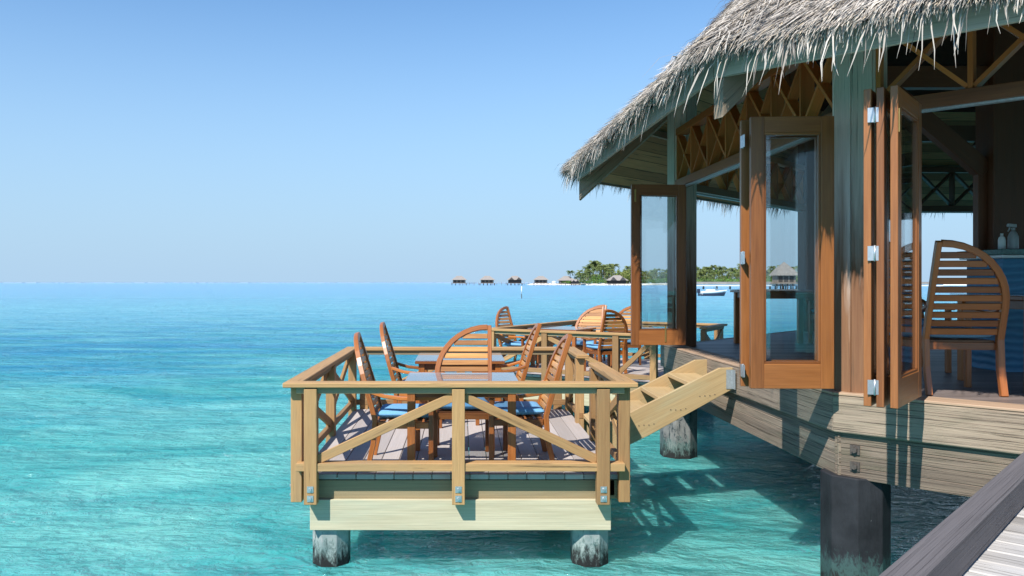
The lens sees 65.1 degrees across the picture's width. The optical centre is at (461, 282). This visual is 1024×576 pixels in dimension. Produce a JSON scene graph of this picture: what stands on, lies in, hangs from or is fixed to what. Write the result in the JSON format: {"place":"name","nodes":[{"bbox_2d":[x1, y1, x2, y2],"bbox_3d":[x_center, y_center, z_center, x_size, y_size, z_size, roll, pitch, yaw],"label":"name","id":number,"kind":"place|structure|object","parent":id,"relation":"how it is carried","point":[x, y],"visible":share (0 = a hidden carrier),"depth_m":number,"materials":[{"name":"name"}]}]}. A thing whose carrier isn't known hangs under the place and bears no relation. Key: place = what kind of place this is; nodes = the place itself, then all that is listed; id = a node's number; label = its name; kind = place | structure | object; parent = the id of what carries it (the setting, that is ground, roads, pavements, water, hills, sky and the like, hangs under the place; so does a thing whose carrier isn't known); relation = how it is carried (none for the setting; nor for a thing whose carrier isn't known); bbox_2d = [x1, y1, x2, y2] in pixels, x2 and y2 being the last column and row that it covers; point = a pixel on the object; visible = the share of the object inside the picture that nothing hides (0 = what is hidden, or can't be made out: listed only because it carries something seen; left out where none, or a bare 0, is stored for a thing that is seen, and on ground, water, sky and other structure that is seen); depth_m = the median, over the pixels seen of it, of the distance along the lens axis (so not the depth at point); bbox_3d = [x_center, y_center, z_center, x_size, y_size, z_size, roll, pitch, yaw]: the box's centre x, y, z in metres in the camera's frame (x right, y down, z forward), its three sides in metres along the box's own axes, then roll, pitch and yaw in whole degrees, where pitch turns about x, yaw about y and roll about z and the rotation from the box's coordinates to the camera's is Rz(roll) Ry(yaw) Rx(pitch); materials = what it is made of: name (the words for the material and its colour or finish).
{"place":"outdoors","nodes":[
{"label":"outdoors","id":0,"kind":"place"},
{"bbox_2d":[0,282,969,575],"bbox_3d":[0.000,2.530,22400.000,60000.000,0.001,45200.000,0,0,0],"label":"sea","id":1,"kind":"structure","parent":0,"point":[144,428],"depth_m":11.76,"materials":[{"name":"liquid"}]},
{"bbox_2d":[452,276,466,284],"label":"overwater villa","id":2,"kind":"object","parent":1,"relation":"in","point":[458,279],"visible":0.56,"depth_m":686.20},
{"bbox_2d":[283,347,637,566],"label":"dining deck","id":3,"kind":"structure","parent":1,"relation":"in","point":[341,485],"depth_m":7.07,"materials":[{"name":"beige wood"}]},
{"bbox_2d":[354,332,437,459],"bbox_3d":[-0.628,1.095,7.620,0.839,1.219,0.650,0,0,0],"label":"teak chair","id":4,"kind":"object","parent":3,"relation":"on","point":[388,411],"visible":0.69,"depth_m":7.38,"materials":[{"name":"brown wood"}]},
{"bbox_2d":[380,322,444,427],"bbox_3d":[-0.588,1.095,9.622,0.839,1.219,0.650,0,0,2],"label":"teak chair","id":5,"kind":"object","parent":3,"relation":"on","point":[393,368],"visible":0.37,"depth_m":9.57,"materials":[{"name":"brown wood"}]},
{"bbox_2d":[415,353,504,421],"bbox_3d":[-0.020,1.310,9.950,1.066,0.780,1.006,0,0,0],"label":"teak table","id":6,"kind":"object","parent":3,"relation":"on","point":[426,362],"visible":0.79,"depth_m":9.51,"materials":[{"name":"brown wood"}]},
{"bbox_2d":[405,372,517,459],"bbox_3d":[0.000,1.310,7.680,1.066,0.780,1.006,0,0,0],"label":"teak table","id":7,"kind":"object","parent":3,"relation":"on","point":[509,439],"visible":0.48,"depth_m":7.50,"materials":[{"name":"brown wood"}]},
{"bbox_2d":[434,325,494,456],"bbox_3d":[0.020,1.077,8.150,0.669,1.256,0.864,0,0,0],"label":"teak chair","id":8,"kind":"object","parent":3,"relation":"on","point":[445,412],"visible":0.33,"depth_m":8.43,"materials":[{"name":"brown wood"}]},
{"bbox_2d":[476,323,541,425],"bbox_3d":[0.528,1.095,9.802,0.839,1.219,0.650,0,0,-2],"label":"teak chair","id":9,"kind":"object","parent":3,"relation":"on","point":[523,366],"visible":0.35,"depth_m":9.53,"materials":[{"name":"brown wood"}]},
{"bbox_2d":[484,334,572,459],"bbox_3d":[0.618,1.095,7.782,0.839,1.219,0.650,0,0,-2],"label":"teak chair","id":10,"kind":"object","parent":3,"relation":"on","point":[528,410],"visible":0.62,"depth_m":7.54,"materials":[{"name":"brown wood"}]},
{"bbox_2d":[583,359,734,448],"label":"wooden steps","id":11,"kind":"structure","parent":3,"relation":"attached to","point":[662,401],"depth_m":8.80,"materials":[{"name":"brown wood"}]},
{"bbox_2d":[480,276,494,284],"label":"overwater villa","id":12,"kind":"object","parent":1,"relation":"in","point":[487,279],"visible":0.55,"depth_m":686.20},
{"bbox_2d":[507,276,522,284],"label":"overwater villa","id":13,"kind":"object","parent":1,"relation":"in","point":[514,279],"visible":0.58,"depth_m":686.20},
{"bbox_2d":[533,276,548,284],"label":"overwater villa","id":14,"kind":"object","parent":1,"relation":"in","point":[541,279],"visible":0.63,"depth_m":686.34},
{"bbox_2d":[484,320,726,405],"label":"dining deck","id":15,"kind":"structure","parent":1,"relation":"in","point":[649,368],"depth_m":14.68,"materials":[{"name":"beige wood"}]},
{"bbox_2d":[495,306,539,367],"bbox_3d":[1.076,1.095,15.942,0.839,1.219,0.650,0,0,38],"label":"teak chair","id":16,"kind":"object","parent":15,"relation":"on","point":[515,342],"visible":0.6,"depth_m":15.96,"materials":[{"name":"brown wood"}]},
{"bbox_2d":[528,326,595,366],"bbox_3d":[2.050,1.310,16.300,1.066,0.780,1.006,0,0,32],"label":"teak table","id":17,"kind":"object","parent":15,"relation":"on","point":[567,328],"visible":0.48,"depth_m":16.16,"materials":[{"name":"brown wood"}]},
{"bbox_2d":[570,306,603,361],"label":"teak chair","id":18,"kind":"object","parent":15,"relation":"on","point":[589,323],"visible":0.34,"depth_m":16.50,"materials":[{"name":"brown wood"}]},
{"bbox_2d":[580,305,606,360],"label":"teak chair","id":19,"kind":"object","parent":15,"relation":"on","point":[605,306],"visible":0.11,"depth_m":17.52,"materials":[{"name":"brown wood"}]},
{"bbox_2d":[581,309,627,373],"bbox_3d":[2.725,1.095,15.037,0.650,1.219,0.839,0,0,-22],"label":"teak chair","id":20,"kind":"object","parent":15,"relation":"on","point":[602,347],"visible":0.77,"depth_m":14.82,"materials":[{"name":"brown wood"}]},
{"bbox_2d":[612,306,640,364],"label":"teak chair","id":21,"kind":"object","parent":15,"relation":"on","point":[627,309],"visible":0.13,"depth_m":17.08,"materials":[{"name":"brown wood"}]},
{"bbox_2d":[608,327,648,367],"bbox_3d":[3.550,1.310,15.900,1.066,0.780,1.006,0,0,32],"label":"teak table","id":22,"kind":"object","parent":15,"relation":"on","point":[629,329],"visible":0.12,"depth_m":15.96,"materials":[{"name":"brown wood"}]},
{"bbox_2d":[697,289,726,295],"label":"speedboat","id":23,"kind":"object","parent":1,"relation":"on","point":[710,292],"visible":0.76,"depth_m":149.17,"materials":[{"name":"blue paint"}]},
{"bbox_2d":[769,262,797,288],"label":"jetty house","id":24,"kind":"structure","parent":1,"relation":"in","point":[783,273],"depth_m":295.64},
{"bbox_2d":[554,0,1023,575],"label":"thatched pavilion","id":25,"kind":"structure","parent":1,"relation":"in","point":[860,136],"depth_m":6.56,"materials":[{"name":"brown wood"}]},
{"bbox_2d":[640,195,675,328],"bbox_3d":[2.740,-0.240,11.080,0.769,2.190,0.048,0,0,-9],"label":"door","id":26,"kind":"structure","parent":25,"relation":"in","point":[641,196],"depth_m":11.02,"materials":[{"name":"brown wood"}]},
{"bbox_2d":[631,184,685,344],"bbox_3d":[2.685,-0.240,10.922,0.752,2.190,0.054,0,0,-4],"label":"door","id":27,"kind":"structure","parent":25,"relation":"in","point":[677,336],"depth_m":10.90,"materials":[{"name":"brown wood"}]},
{"bbox_2d":[730,289,813,343],"bbox_3d":[4.680,0.517,11.750,1.130,0.827,1.066,0,0,0],"label":"teak table","id":28,"kind":"object","parent":25,"relation":"on","point":[800,295],"visible":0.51,"depth_m":12.16,"materials":[{"name":"brown wood"}]},
{"bbox_2d":[740,120,816,385],"bbox_3d":[2.656,-0.240,6.554,0.731,2.190,0.139,0,0,0],"label":"door","id":29,"kind":"structure","parent":25,"relation":"in","point":[744,124],"depth_m":6.57,"materials":[{"name":"brown wood"}]},
{"bbox_2d":[749,116,833,388],"bbox_3d":[2.660,-0.240,6.450,0.660,2.190,0.048,0,0,2],"label":"door","id":30,"kind":"structure","parent":25,"relation":"in","point":[763,374],"depth_m":6.43,"materials":[{"name":"brown wood"}]},
{"bbox_2d":[864,89,875,405],"bbox_3d":[3.041,-0.240,5.829,0.048,2.190,0.780,0,0,38],"label":"door","id":31,"kind":"structure","parent":25,"relation":"in","point":[869,95],"depth_m":5.52,"materials":[{"name":"brown wood"}]},
{"bbox_2d":[868,87,889,407],"bbox_3d":[3.094,-0.240,5.768,0.099,2.190,0.812,0,0,42],"label":"door","id":32,"kind":"structure","parent":25,"relation":"in","point":[879,387],"depth_m":5.48,"materials":[{"name":"brown wood"}]},
{"bbox_2d":[890,85,921,408],"bbox_3d":[3.184,-0.240,5.716,0.054,2.190,0.780,0,0,40],"label":"door","id":33,"kind":"structure","parent":25,"relation":"in","point":[905,112],"depth_m":5.66,"materials":[{"name":"brown wood"}]},
{"bbox_2d":[922,299,951,372],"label":"teak chair","id":34,"kind":"object","parent":25,"relation":"on","point":[948,361],"visible":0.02,"depth_m":8.21,"materials":[{"name":"brown wood"}]},
{"bbox_2d":[879,452,1023,575],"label":"walkway","id":35,"kind":"structure","parent":25,"relation":"attached to","point":[980,532],"depth_m":2.70,"materials":[{"name":"grey wood"}]},
{"bbox_2d":[922,239,1009,396],"bbox_3d":[4.160,0.295,6.779,0.682,1.280,0.881,0,0,8],"label":"teak chair","id":36,"kind":"object","parent":25,"relation":"on","point":[964,335],"visible":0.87,"depth_m":6.53,"materials":[{"name":"brown wood"}]},
{"bbox_2d":[955,293,1023,380],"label":"teak table","id":37,"kind":"object","parent":25,"relation":"on","point":[1016,300],"visible":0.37,"depth_m":7.50,"materials":[{"name":"brown wood"}]},
{"bbox_2d":[959,249,1023,371],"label":"bar counter","id":38,"kind":"object","parent":25,"relation":"on","point":[1010,262],"visible":0.55,"depth_m":8.30,"materials":[{"name":"blue paint"}]},
{"bbox_2d":[998,233,1005,248],"bbox_3d":[5.740,-0.432,8.500,0.070,0.175,0.070,0,0,0],"label":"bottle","id":39,"kind":"object","parent":38,"relation":"on","point":[1001,242],"visible":0.88,"depth_m":8.47,"materials":[{"name":"white paint"}]},
{"bbox_2d":[1007,224,1018,248],"bbox_3d":[5.854,-0.485,8.500,0.110,0.280,0.100,0,0,0],"label":"spray bottle","id":40,"kind":"object","parent":38,"relation":"on","point":[1013,240],"visible":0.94,"depth_m":8.47,"materials":[{"name":"grey plastic"}]},
{"bbox_2d":[697,282,942,288],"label":"concrete jetty","id":41,"kind":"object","parent":1,"relation":"in","point":[729,284],"visible":0.11,"depth_m":299.00,"materials":[{"name":"white paint"}]},
{"bbox_2d":[0,0,972,281],"label":"sky","id":42,"kind":"structure","parent":0,"point":[141,140],"materials":[{"name":"blue"}]},
{"bbox_2d":[528,283,966,284],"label":"island beach","id":43,"kind":"structure","parent":0,"point":[646,284],"depth_m":725.00,"materials":[{"name":"white sand"}]},
{"bbox_2d":[587,260,598,268],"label":"coconut palm","id":44,"kind":"object","parent":43,"relation":"on","point":[594,261],"visible":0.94,"depth_m":754.65,"materials":[{"name":"green plant"}]},
{"bbox_2d":[589,275,602,281],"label":"broad tree","id":45,"kind":"object","parent":43,"relation":"on","point":[593,278],"visible":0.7,"depth_m":731.63,"materials":[{"name":"green plant"}]},
{"bbox_2d":[594,279,607,283],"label":"green bush","id":46,"kind":"object","parent":43,"relation":"on","point":[602,281],"visible":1,"depth_m":701.84,"materials":[{"name":"green plant"}]},
{"bbox_2d":[612,270,628,279],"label":"broad tree","id":47,"kind":"object","parent":43,"relation":"on","point":[624,273],"visible":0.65,"depth_m":720.89,"materials":[{"name":"green plant"}]},
{"bbox_2d":[625,270,630,282],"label":"broad tree","id":48,"kind":"object","parent":43,"relation":"on","point":[629,280],"visible":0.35,"depth_m":726.30,"materials":[{"name":"green plant"}]},
{"bbox_2d":[642,271,652,280],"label":"broad tree","id":49,"kind":"object","parent":43,"relation":"on","point":[644,274],"visible":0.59,"depth_m":734.58,"materials":[{"name":"green plant"}]},
{"bbox_2d":[644,279,657,283],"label":"green bush","id":50,"kind":"object","parent":43,"relation":"on","point":[649,281],"visible":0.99,"depth_m":704.65,"materials":[{"name":"green plant"}]},
{"bbox_2d":[653,278,666,282],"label":"green bush","id":51,"kind":"object","parent":43,"relation":"on","point":[661,280],"visible":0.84,"depth_m":702.78,"materials":[{"name":"green plant"}]},
{"bbox_2d":[658,274,666,281],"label":"broad tree","id":52,"kind":"object","parent":43,"relation":"on","point":[662,277],"visible":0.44,"depth_m":735.16,"materials":[{"name":"green plant"}]},
{"bbox_2d":[575,268,797,282],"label":"island wood","id":53,"kind":"object","parent":43,"relation":"on","point":[716,278],"visible":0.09,"depth_m":744.22,"materials":[{"name":"green plant"}]},
{"bbox_2d":[724,278,738,281],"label":"green bush","id":54,"kind":"object","parent":43,"relation":"on","point":[733,280],"visible":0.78,"depth_m":702.02,"materials":[{"name":"green plant"}]},
{"bbox_2d":[805,299,813,343],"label":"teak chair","id":55,"kind":"object","parent":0,"point":[810,320],"visible":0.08,"depth_m":12.13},
{"label":"seabed","id":56,"kind":"structure","parent":0,"visible":0},
{"bbox_2d":[557,276,572,284],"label":"beach hut","id":57,"kind":"object","parent":56,"relation":"on","point":[566,278],"visible":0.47,"depth_m":711.68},
{"bbox_2d":[572,279,579,284],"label":"beach hut","id":58,"kind":"object","parent":56,"relation":"on","point":[575,281],"visible":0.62,"depth_m":700.98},
{"bbox_2d":[605,275,627,284],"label":"beach hut","id":59,"kind":"object","parent":56,"relation":"on","point":[616,279],"visible":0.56,"depth_m":695.10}
]}

